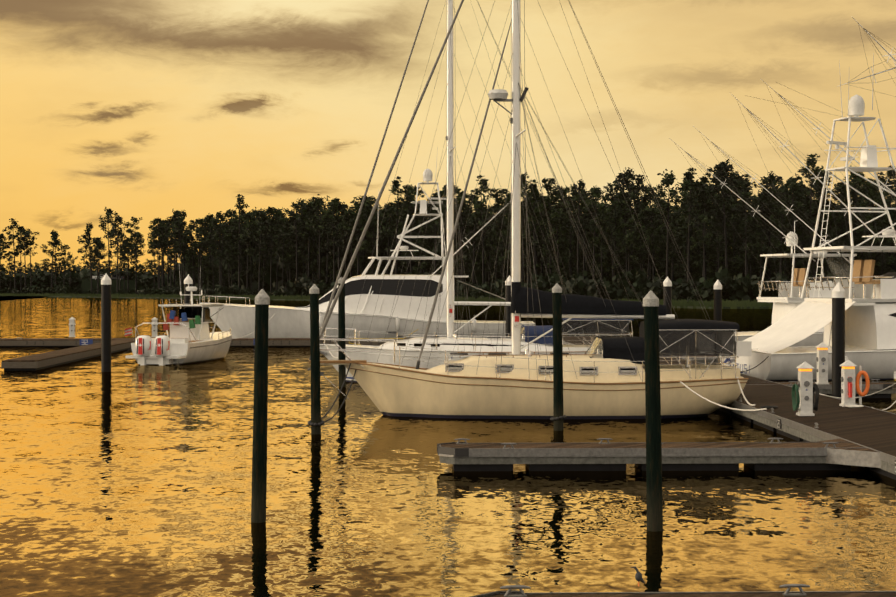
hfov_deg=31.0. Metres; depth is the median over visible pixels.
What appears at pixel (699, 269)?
bushes
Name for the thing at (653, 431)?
piling
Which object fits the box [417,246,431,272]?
pine tree
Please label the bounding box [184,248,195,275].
pine tree
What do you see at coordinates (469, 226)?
pine tree
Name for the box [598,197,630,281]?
pine tree
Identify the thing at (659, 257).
pine sapling
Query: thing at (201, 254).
pine tree
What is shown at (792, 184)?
pine tree
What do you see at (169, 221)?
pine tree
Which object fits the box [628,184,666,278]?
pine tree
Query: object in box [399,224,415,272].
pine tree
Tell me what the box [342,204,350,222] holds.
pine tree
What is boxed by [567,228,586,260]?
pine tree
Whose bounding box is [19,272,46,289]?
thicket
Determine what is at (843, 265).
pine sapling
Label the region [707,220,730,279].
pine tree
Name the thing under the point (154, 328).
pedestal
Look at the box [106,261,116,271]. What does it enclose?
pine tree
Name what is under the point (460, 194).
pine tree
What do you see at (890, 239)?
pine tree
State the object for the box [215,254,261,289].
thicket
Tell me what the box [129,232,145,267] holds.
pine tree
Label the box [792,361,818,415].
pedestal
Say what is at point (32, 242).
pine tree
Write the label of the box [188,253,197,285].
pine tree
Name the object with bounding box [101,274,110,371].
steel piling
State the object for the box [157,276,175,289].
thicket
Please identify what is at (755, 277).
bush
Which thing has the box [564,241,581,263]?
pine tree
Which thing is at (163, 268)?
pine tree
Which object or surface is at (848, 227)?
pine tree
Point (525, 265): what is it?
pine sapling
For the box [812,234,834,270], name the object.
pine tree
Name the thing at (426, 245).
pine tree
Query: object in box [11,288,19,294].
bush
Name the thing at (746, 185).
pine tree
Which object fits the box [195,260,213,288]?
pine sapling
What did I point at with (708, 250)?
tree
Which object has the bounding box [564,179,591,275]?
pine tree
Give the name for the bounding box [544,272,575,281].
bush
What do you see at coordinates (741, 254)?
pine tree
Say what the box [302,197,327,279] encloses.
pine tree
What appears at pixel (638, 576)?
heron
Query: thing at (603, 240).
pine tree
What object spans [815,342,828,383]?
pedestal
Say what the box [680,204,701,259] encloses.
pine tree
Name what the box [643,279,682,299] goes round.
bush
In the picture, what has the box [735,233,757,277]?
pine tree
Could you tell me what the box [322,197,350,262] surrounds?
pine tree
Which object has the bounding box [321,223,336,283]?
pine tree
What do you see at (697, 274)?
pine sapling
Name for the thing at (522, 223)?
pine tree
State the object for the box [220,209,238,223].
pine tree
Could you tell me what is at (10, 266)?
pine tree
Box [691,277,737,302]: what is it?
bush
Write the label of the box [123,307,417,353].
mooring lines
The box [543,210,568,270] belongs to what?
pine tree
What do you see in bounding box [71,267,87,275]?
thicket
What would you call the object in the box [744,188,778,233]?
pine tree
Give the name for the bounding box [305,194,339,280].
pine tree
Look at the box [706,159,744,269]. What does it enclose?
pine tree
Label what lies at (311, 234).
pine tree
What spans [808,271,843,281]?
bush
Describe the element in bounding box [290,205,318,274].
pine tree
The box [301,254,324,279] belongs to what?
pine sapling
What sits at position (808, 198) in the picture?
pine tree
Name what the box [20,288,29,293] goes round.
bush
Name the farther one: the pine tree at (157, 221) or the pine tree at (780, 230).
the pine tree at (157, 221)
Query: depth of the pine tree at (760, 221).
331.81 m
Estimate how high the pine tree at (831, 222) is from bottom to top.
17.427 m
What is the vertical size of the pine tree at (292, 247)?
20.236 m
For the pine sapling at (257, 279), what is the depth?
486.36 m
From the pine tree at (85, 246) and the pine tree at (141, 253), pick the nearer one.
the pine tree at (141, 253)
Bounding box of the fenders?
[319,315,847,360]
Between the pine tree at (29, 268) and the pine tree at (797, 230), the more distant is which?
the pine tree at (29, 268)
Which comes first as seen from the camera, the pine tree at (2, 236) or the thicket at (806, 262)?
the thicket at (806, 262)
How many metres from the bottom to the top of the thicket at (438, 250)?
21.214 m
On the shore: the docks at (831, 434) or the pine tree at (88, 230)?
the pine tree at (88, 230)
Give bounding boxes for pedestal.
[69,317,75,336]
[151,317,157,336]
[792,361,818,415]
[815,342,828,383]
[839,360,869,406]
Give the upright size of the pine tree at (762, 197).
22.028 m
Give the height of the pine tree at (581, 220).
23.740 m
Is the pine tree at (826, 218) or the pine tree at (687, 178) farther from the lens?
the pine tree at (826, 218)
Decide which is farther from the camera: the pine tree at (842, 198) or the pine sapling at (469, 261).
the pine sapling at (469, 261)
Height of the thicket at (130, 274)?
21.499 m
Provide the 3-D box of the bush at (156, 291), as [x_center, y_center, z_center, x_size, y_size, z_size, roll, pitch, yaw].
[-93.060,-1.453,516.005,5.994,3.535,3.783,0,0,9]
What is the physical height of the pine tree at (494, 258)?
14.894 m
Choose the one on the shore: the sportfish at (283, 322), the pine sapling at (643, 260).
the pine sapling at (643, 260)
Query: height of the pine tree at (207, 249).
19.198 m
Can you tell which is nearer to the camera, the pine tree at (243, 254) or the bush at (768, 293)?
the bush at (768, 293)
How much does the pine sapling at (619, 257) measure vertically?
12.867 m
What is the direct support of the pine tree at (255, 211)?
on the shore
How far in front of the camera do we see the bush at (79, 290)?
573.28 m
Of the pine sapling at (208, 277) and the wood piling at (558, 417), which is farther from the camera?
the pine sapling at (208, 277)
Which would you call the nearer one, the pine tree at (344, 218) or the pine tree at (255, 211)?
the pine tree at (344, 218)
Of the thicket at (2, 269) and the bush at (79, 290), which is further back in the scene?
the thicket at (2, 269)
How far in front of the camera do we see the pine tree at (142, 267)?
1367.23 m
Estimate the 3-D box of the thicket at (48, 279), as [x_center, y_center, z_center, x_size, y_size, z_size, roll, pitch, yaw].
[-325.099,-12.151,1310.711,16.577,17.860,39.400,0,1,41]
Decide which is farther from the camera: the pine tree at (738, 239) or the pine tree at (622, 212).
the pine tree at (622, 212)
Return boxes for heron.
[630,566,644,585]
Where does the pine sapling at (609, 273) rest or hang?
on the shore
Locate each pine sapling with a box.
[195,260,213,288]
[203,274,214,287]
[226,257,244,284]
[253,268,266,288]
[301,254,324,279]
[315,256,337,273]
[321,261,337,284]
[332,259,347,276]
[332,270,344,281]
[347,256,367,274]
[359,255,376,274]
[361,258,377,272]
[374,264,389,274]
[380,253,405,274]
[394,249,422,273]
[412,268,428,274]
[453,255,458,274]
[455,253,485,280]
[455,263,470,275]
[476,256,495,281]
[490,247,510,280]
[520,251,533,282]
[521,255,533,280]
[530,246,553,275]
[547,260,568,273]
[549,259,567,272]
[560,254,579,279]
[572,246,596,278]
[585,237,611,281]
[590,262,620,279]
[598,261,616,276]
[611,249,632,279]
[632,239,659,270]
[644,261,665,277]
[646,254,670,275]
[656,258,683,277]
[658,250,686,280]
[676,261,701,279]
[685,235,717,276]
[705,242,738,280]
[707,242,736,276]
[728,266,741,277]
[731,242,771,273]
[741,261,761,277]
[754,245,777,280]
[755,236,779,280]
[770,248,802,279]
[773,247,803,279]
[796,258,812,276]
[811,257,841,270]
[825,252,859,272]
[829,237,853,278]
[831,252,863,270]
[873,263,884,278]
[877,264,890,274]
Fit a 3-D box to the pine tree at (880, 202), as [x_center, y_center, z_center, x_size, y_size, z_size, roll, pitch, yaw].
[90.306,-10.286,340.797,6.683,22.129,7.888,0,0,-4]
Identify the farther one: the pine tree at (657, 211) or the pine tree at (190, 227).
the pine tree at (190, 227)
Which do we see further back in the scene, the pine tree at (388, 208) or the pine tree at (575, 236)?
the pine tree at (388, 208)
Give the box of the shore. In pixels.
[0,290,772,308]
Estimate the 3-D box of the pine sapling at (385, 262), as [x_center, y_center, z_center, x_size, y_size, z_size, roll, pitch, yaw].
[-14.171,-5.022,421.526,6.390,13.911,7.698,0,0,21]
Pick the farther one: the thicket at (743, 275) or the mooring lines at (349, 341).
the thicket at (743, 275)
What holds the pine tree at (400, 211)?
on the shore
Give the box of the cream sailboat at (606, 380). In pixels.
[308,0,747,418]
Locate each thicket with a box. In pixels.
[1,267,16,289]
[1,273,5,284]
[1,276,11,289]
[6,273,26,289]
[19,269,53,277]
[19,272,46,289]
[26,273,59,289]
[40,268,73,284]
[50,274,67,287]
[60,273,81,288]
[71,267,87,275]
[72,269,102,279]
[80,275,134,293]
[100,269,110,274]
[108,269,144,281]
[116,273,142,287]
[137,271,157,289]
[137,273,172,289]
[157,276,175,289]
[175,257,185,285]
[175,262,205,289]
[196,247,244,289]
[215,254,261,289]
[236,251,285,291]
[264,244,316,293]
[316,244,355,282]
[343,247,398,278]
[384,255,417,274]
[409,238,433,273]
[431,232,480,285]
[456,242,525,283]
[488,250,549,284]
[544,236,592,280]
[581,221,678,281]
[644,241,716,281]
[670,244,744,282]
[735,247,777,280]
[776,236,834,282]
[833,233,890,278]
[878,252,895,271]
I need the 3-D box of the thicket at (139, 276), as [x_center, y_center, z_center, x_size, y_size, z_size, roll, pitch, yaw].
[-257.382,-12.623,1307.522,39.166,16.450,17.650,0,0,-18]
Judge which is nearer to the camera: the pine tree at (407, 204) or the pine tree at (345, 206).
the pine tree at (407, 204)
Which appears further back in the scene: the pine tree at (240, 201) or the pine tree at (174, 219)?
the pine tree at (174, 219)
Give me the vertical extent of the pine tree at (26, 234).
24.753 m
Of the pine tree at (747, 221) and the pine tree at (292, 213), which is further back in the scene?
the pine tree at (292, 213)
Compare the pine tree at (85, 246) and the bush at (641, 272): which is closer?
the bush at (641, 272)
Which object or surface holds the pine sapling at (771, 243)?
on the shore
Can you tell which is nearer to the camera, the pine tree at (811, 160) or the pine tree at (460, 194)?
the pine tree at (811, 160)
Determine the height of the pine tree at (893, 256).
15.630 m
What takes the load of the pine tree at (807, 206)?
on the shore
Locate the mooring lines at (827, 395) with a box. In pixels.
[706,356,895,409]
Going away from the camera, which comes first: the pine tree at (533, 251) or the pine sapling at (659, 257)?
the pine sapling at (659, 257)
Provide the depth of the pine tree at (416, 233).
419.44 m
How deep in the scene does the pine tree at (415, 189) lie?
430.12 m
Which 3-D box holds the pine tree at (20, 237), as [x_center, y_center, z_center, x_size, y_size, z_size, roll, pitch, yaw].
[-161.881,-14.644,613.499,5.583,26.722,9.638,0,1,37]
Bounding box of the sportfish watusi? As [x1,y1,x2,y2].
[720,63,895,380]
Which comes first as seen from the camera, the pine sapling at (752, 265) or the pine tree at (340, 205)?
the pine sapling at (752, 265)
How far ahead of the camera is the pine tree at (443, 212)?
407.89 m
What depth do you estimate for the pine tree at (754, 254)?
312.34 m
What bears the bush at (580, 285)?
on the shore
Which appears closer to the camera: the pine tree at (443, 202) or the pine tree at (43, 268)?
the pine tree at (443, 202)
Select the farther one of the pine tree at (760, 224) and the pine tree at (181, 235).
the pine tree at (181, 235)
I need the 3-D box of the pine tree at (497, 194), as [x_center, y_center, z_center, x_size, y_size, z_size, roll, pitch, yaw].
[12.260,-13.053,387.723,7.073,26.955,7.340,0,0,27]
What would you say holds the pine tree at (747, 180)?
on the shore
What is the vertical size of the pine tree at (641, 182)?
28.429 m
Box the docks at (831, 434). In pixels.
[437,336,895,596]
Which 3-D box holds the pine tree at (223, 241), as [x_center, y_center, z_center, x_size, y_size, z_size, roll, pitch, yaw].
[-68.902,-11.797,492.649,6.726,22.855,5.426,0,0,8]
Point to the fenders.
(397, 323)
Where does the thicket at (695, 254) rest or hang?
on the shore
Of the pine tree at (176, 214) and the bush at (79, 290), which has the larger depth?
the bush at (79, 290)
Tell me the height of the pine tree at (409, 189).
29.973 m
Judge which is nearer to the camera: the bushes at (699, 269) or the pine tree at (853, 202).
the bushes at (699, 269)
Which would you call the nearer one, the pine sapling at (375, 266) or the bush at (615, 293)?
the bush at (615, 293)
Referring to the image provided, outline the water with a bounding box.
[0,297,895,596]
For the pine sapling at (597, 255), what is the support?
on the shore
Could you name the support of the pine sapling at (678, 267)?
on the shore
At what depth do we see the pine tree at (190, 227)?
526.28 m
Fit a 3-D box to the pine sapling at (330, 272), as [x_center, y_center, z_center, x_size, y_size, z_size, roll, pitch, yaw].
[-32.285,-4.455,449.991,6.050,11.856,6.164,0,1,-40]
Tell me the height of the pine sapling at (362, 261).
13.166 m
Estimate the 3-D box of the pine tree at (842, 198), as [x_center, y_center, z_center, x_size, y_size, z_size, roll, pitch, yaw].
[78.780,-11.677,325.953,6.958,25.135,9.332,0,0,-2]
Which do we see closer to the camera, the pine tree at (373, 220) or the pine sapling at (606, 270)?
the pine sapling at (606, 270)
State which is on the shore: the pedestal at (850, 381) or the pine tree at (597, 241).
the pine tree at (597, 241)
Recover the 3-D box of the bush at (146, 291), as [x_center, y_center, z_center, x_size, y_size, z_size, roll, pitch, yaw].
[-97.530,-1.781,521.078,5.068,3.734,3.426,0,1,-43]
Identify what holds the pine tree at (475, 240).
on the shore
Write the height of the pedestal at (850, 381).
1.265 m
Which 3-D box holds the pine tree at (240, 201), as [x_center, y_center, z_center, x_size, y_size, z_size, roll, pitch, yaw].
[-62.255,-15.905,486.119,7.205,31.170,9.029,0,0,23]
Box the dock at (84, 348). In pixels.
[0,338,409,370]
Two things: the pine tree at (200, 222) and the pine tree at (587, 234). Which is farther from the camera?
the pine tree at (200, 222)
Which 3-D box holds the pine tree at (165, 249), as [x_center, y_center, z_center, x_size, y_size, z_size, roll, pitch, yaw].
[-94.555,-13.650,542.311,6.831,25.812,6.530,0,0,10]
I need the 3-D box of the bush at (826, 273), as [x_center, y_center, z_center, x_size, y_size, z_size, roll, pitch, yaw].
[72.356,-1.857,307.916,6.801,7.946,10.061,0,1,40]
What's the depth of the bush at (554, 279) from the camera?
336.87 m
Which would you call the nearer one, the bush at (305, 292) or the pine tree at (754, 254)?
the pine tree at (754, 254)
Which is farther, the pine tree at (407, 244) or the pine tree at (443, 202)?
the pine tree at (407, 244)
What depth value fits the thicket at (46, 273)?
1342.32 m
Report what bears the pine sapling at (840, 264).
on the shore
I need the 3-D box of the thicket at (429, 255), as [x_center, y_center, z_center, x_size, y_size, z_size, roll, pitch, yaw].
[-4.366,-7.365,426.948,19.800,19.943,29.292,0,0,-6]
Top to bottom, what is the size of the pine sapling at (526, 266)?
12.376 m
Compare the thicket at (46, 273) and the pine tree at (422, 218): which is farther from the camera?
the thicket at (46, 273)
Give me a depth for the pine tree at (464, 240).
402.90 m
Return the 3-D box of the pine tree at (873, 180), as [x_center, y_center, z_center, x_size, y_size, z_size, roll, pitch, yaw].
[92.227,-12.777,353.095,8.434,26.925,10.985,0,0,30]
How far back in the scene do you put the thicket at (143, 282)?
1297.22 m
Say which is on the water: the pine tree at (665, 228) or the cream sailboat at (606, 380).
the cream sailboat at (606, 380)
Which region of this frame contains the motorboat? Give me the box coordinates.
[125,254,231,365]
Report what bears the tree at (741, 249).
on the shore
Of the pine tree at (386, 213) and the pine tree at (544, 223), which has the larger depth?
the pine tree at (386, 213)
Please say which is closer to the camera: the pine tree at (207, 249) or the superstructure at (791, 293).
the superstructure at (791, 293)
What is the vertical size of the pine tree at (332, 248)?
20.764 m
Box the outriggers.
[673,17,895,299]
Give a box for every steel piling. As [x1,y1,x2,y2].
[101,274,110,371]
[184,276,192,306]
[505,275,510,337]
[663,276,671,313]
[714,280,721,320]
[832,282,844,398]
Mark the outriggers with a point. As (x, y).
(817, 177)
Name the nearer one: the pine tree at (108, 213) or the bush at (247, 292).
the bush at (247, 292)
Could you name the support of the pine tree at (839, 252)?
on the shore
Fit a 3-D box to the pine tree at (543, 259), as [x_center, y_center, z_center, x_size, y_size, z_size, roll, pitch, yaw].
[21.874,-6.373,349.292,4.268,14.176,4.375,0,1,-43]
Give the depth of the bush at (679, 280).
300.90 m
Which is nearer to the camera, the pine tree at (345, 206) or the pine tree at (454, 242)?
the pine tree at (454, 242)
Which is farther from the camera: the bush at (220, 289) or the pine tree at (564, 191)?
the bush at (220, 289)
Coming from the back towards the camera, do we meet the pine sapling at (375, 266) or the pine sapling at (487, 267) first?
the pine sapling at (375, 266)
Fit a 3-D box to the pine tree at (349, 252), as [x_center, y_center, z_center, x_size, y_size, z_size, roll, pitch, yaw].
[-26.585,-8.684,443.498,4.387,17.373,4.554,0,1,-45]
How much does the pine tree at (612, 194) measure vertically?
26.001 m
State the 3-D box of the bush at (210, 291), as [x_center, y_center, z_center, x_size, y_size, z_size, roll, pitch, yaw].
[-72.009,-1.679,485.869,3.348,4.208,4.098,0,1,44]
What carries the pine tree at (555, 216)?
on the shore
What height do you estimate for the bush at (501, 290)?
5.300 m
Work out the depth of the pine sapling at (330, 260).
454.40 m
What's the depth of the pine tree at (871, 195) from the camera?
330.05 m
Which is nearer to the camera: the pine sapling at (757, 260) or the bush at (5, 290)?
the pine sapling at (757, 260)
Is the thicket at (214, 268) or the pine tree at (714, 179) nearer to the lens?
the pine tree at (714, 179)
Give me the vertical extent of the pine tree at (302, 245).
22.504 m
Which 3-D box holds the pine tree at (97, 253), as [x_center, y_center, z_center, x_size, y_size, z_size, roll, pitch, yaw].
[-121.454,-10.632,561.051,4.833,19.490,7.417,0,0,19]
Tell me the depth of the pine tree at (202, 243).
504.52 m
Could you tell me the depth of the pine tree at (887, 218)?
328.06 m
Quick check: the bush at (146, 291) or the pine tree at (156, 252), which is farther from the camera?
the pine tree at (156, 252)
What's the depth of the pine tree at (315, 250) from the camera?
474.26 m
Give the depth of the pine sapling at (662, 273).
324.77 m
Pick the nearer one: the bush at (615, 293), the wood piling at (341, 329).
the wood piling at (341, 329)
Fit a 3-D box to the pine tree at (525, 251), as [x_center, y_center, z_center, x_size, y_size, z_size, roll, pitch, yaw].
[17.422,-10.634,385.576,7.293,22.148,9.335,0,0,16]
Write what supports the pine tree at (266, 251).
on the shore
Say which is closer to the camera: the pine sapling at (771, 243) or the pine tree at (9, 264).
the pine sapling at (771, 243)
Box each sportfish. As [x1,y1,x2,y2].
[200,147,534,337]
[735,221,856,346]
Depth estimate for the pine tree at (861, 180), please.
326.10 m
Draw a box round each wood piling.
[251,289,269,522]
[308,284,323,433]
[338,277,345,386]
[550,283,566,430]
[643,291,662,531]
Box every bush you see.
[1,287,10,292]
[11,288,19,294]
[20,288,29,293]
[28,286,38,293]
[37,287,53,294]
[62,284,77,294]
[74,287,82,294]
[93,286,100,293]
[116,289,127,294]
[128,287,136,294]
[139,287,150,294]
[149,289,164,294]
[160,290,171,294]
[167,282,178,289]
[170,287,179,295]
[194,287,203,295]
[202,286,214,295]
[214,285,227,295]
[221,283,237,294]
[231,287,243,295]
[242,289,251,295]
[281,273,310,296]
[302,278,321,296]
[316,282,332,295]
[325,282,334,293]
[454,280,472,297]
[470,282,487,299]
[475,281,504,297]
[497,285,504,298]
[524,279,550,291]
[531,274,547,284]
[544,272,567,291]
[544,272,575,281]
[558,270,595,295]
[587,279,613,298]
[602,269,643,298]
[603,280,629,299]
[613,269,651,287]
[624,282,646,301]
[642,275,676,292]
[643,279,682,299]
[672,278,687,288]
[672,280,704,302]
[675,278,693,291]
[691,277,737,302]
[713,267,758,301]
[737,273,776,300]
[750,272,786,301]
[750,275,775,282]
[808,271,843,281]
[815,268,843,278]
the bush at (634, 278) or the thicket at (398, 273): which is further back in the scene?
the thicket at (398, 273)
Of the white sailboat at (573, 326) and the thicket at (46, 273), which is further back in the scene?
the thicket at (46, 273)
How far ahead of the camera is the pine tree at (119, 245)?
556.68 m
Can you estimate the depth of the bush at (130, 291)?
544.20 m
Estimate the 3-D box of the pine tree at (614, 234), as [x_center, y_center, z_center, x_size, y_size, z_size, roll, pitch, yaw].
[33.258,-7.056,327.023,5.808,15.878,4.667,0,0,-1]
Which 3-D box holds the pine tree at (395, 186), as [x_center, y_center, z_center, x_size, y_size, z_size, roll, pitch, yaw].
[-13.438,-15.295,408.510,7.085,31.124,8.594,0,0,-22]
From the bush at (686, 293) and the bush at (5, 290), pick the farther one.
the bush at (5, 290)
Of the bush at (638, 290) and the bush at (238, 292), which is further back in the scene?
the bush at (238, 292)
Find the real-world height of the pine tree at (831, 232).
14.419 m
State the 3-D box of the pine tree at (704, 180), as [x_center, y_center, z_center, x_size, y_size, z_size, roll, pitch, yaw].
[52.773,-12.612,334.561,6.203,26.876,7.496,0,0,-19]
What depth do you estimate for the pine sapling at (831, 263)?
320.94 m
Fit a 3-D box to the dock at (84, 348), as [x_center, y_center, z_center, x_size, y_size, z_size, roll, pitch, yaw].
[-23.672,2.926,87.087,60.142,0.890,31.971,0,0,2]
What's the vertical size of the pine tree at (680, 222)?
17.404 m
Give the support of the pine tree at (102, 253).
on the shore
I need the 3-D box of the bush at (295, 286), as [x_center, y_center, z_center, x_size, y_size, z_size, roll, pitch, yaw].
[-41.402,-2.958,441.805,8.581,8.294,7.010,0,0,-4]
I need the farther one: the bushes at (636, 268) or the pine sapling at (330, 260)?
the pine sapling at (330, 260)
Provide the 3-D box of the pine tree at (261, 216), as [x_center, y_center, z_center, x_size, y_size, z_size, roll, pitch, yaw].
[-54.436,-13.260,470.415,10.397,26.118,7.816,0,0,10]
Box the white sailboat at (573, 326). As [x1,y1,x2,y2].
[319,0,632,381]
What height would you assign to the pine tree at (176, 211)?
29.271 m
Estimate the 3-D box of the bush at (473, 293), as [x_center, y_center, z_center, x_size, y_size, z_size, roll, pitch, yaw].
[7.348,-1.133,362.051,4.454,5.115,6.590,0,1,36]
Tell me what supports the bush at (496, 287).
on the shore
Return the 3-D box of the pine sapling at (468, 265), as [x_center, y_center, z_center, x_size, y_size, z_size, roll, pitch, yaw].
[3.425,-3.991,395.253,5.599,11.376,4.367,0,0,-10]
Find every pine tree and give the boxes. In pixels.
[0,233,11,290]
[0,239,9,258]
[2,218,22,288]
[5,251,15,289]
[5,262,16,273]
[10,226,32,290]
[15,263,24,272]
[17,229,34,288]
[20,229,39,289]
[24,263,34,272]
[35,262,50,271]
[40,230,68,288]
[48,234,61,283]
[56,262,65,272]
[60,245,69,286]
[63,253,81,286]
[77,222,97,294]
[78,235,96,279]
[90,240,106,291]
[91,237,104,286]
[94,237,106,279]
[98,207,118,277]
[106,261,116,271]
[107,215,128,290]
[114,241,130,288]
[115,230,125,289]
[120,242,136,290]
[122,237,137,286]
[123,217,143,289]
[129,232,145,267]
[129,243,139,293]
[140,265,148,271]
[143,259,150,271]
[147,217,168,288]
[147,220,166,286]
[147,224,162,287]
[148,235,161,288]
[156,219,173,286]
[156,220,163,286]
[159,230,168,288]
[161,216,180,286]
[163,215,188,286]
[166,213,182,261]
[167,209,186,284]
[168,210,194,278]
[170,221,188,286]
[175,223,198,286]
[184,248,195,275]
[186,218,206,286]
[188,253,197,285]
[191,226,215,286]
[192,239,209,286]
[194,252,203,285]
[199,213,221,269]
[200,221,225,270]
[208,211,227,284]
[213,222,232,285]
[215,218,238,282]
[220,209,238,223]
[225,194,249,289]
[237,237,250,287]
[239,211,258,288]
[239,211,267,275]
[244,208,276,291]
[245,207,267,265]
[257,234,269,290]
[259,206,285,265]
[261,216,280,293]
[267,208,286,244]
[280,202,307,280]
[287,198,308,253]
[289,220,308,273]
[289,230,303,275]
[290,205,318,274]
[297,243,315,274]
[298,198,320,276]
[301,199,327,282]
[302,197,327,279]
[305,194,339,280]
[310,237,328,263]
[314,222,326,262]
[318,219,336,283]
[318,228,336,275]
[319,201,342,281]
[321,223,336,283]
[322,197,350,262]
[324,203,350,269]
[331,214,355,271]
[341,211,363,276]
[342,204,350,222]
[342,237,352,274]
[343,199,372,275]
[349,196,379,274]
[350,197,385,269]
[350,210,371,274]
[355,195,380,240]
[356,207,392,274]
[359,214,381,274]
[363,227,382,253]
[368,207,394,266]
[373,239,390,273]
[378,202,405,274]
[384,241,401,274]
[385,176,410,274]
[389,238,401,273]
[391,209,411,261]
[396,199,421,272]
[398,184,421,263]
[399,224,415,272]
[402,185,423,262]
[410,202,433,235]
[411,233,433,274]
[413,216,432,273]
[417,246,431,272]
[419,189,443,274]
[419,208,445,261]
[429,189,461,250]
[432,211,445,240]
[433,185,475,248]
[453,189,476,280]
[453,199,477,279]
[453,228,466,275]
[458,218,480,284]
[463,241,481,259]
[464,193,490,282]
[466,175,493,283]
[475,229,500,285]
[477,206,497,255]
[485,205,508,279]
[486,195,502,219]
[486,237,506,280]
[488,188,509,276]
[495,190,511,220]
[496,211,526,277]
[505,206,527,239]
[507,214,531,257]
[521,172,537,281]
[521,179,551,273]
[521,186,550,274]
[521,202,541,283]
[526,241,540,264]
[531,195,564,275]
[536,178,565,273]
[539,211,567,273]
[540,237,556,275]
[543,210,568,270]
[550,186,573,210]
[551,185,576,266]
[556,220,582,272]
[560,192,583,281]
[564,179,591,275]
[564,190,593,243]
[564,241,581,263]
[567,190,597,278]
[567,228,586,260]
[575,186,613,279]
[579,187,611,236]
[579,231,596,277]
[589,213,609,279]
[589,227,611,276]
[596,205,613,274]
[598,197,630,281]
[599,224,625,281]
[601,170,642,215]
[607,192,618,203]
[609,180,634,229]
[613,199,634,272]
[616,167,647,268]
[619,219,641,271]
[625,192,657,239]
[627,174,655,226]
[627,217,650,269]
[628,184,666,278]
[635,224,666,288]
[644,169,703,276]
[644,230,663,279]
[648,213,681,249]
[649,192,674,232]
[652,235,668,278]
[661,222,678,280]
[672,217,693,260]
[675,168,704,281]
[677,186,700,278]
[677,211,721,280]
[679,167,702,264]
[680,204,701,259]
[682,184,716,277]
[692,184,719,266]
[693,172,714,247]
[694,181,710,262]
[701,175,729,270]
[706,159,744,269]
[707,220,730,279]
[708,164,744,268]
[716,179,751,226]
[716,203,739,268]
[721,210,755,273]
[723,197,744,271]
[729,195,756,275]
[729,219,761,266]
[731,176,756,248]
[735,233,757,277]
[740,174,758,238]
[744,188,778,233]
[748,189,781,275]
[749,230,773,277]
[749,236,761,273]
[751,171,781,280]
[751,211,764,242]
[754,211,783,265]
[764,173,814,267]
[765,229,793,275]
[768,176,788,231]
[768,198,794,273]
[768,221,791,264]
[775,181,789,227]
[778,214,808,267]
[780,181,816,264]
[780,207,804,261]
[786,153,829,276]
[799,216,826,276]
[802,179,826,236]
[803,168,837,269]
[804,184,843,264]
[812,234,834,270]
[815,228,843,270]
[819,218,839,267]
[826,179,859,264]
[827,231,846,273]
[831,203,856,278]
[836,221,859,261]
[837,165,878,253]
[839,178,865,216]
[849,217,880,259]
[854,215,870,240]
[856,179,887,240]
[856,181,887,275]
[856,214,882,275]
[864,197,892,227]
[866,229,887,275]
[868,220,895,274]
[869,165,895,255]
[875,172,894,207]
[883,210,895,242]
[883,235,895,270]
[884,191,895,226]
[886,212,895,270]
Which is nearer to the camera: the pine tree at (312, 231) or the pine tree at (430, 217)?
the pine tree at (430, 217)
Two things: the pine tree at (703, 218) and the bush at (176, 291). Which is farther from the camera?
the bush at (176, 291)
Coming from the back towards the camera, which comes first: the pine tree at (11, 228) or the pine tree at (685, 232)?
the pine tree at (11, 228)
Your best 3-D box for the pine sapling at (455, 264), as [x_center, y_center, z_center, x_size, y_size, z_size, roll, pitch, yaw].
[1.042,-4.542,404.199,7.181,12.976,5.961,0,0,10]
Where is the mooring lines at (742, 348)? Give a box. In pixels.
[321,341,863,421]
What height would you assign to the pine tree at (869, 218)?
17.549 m
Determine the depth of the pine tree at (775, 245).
306.42 m
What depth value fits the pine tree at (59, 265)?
1364.42 m
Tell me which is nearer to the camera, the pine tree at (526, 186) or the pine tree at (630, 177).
the pine tree at (630, 177)
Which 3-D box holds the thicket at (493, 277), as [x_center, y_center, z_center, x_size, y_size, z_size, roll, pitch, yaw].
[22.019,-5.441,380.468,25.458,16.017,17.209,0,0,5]
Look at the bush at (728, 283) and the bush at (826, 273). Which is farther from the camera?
the bush at (826, 273)
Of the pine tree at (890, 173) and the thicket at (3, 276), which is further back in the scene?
the thicket at (3, 276)
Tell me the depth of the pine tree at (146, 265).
1371.28 m
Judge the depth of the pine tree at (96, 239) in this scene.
568.75 m
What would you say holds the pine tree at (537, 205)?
on the shore
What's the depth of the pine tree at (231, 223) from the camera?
497.93 m
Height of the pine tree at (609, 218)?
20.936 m
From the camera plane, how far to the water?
28.11 m
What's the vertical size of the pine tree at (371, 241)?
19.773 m
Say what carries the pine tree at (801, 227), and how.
on the shore
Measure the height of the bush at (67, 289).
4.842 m
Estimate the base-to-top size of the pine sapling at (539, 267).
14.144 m
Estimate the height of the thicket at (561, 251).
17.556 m
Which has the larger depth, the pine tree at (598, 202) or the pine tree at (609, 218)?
the pine tree at (598, 202)
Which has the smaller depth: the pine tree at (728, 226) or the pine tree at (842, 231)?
the pine tree at (842, 231)
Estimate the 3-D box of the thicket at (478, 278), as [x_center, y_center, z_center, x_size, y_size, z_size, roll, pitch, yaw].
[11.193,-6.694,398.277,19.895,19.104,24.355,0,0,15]
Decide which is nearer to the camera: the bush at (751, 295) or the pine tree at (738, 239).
the bush at (751, 295)
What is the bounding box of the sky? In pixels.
[0,0,895,276]
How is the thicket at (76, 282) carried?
on the shore
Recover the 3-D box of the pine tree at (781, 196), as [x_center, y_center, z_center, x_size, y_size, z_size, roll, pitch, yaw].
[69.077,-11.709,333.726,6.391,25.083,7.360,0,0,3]
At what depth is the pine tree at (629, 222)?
322.23 m
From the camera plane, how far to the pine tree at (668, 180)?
307.32 m
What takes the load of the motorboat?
in the water
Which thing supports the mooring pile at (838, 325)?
in the water

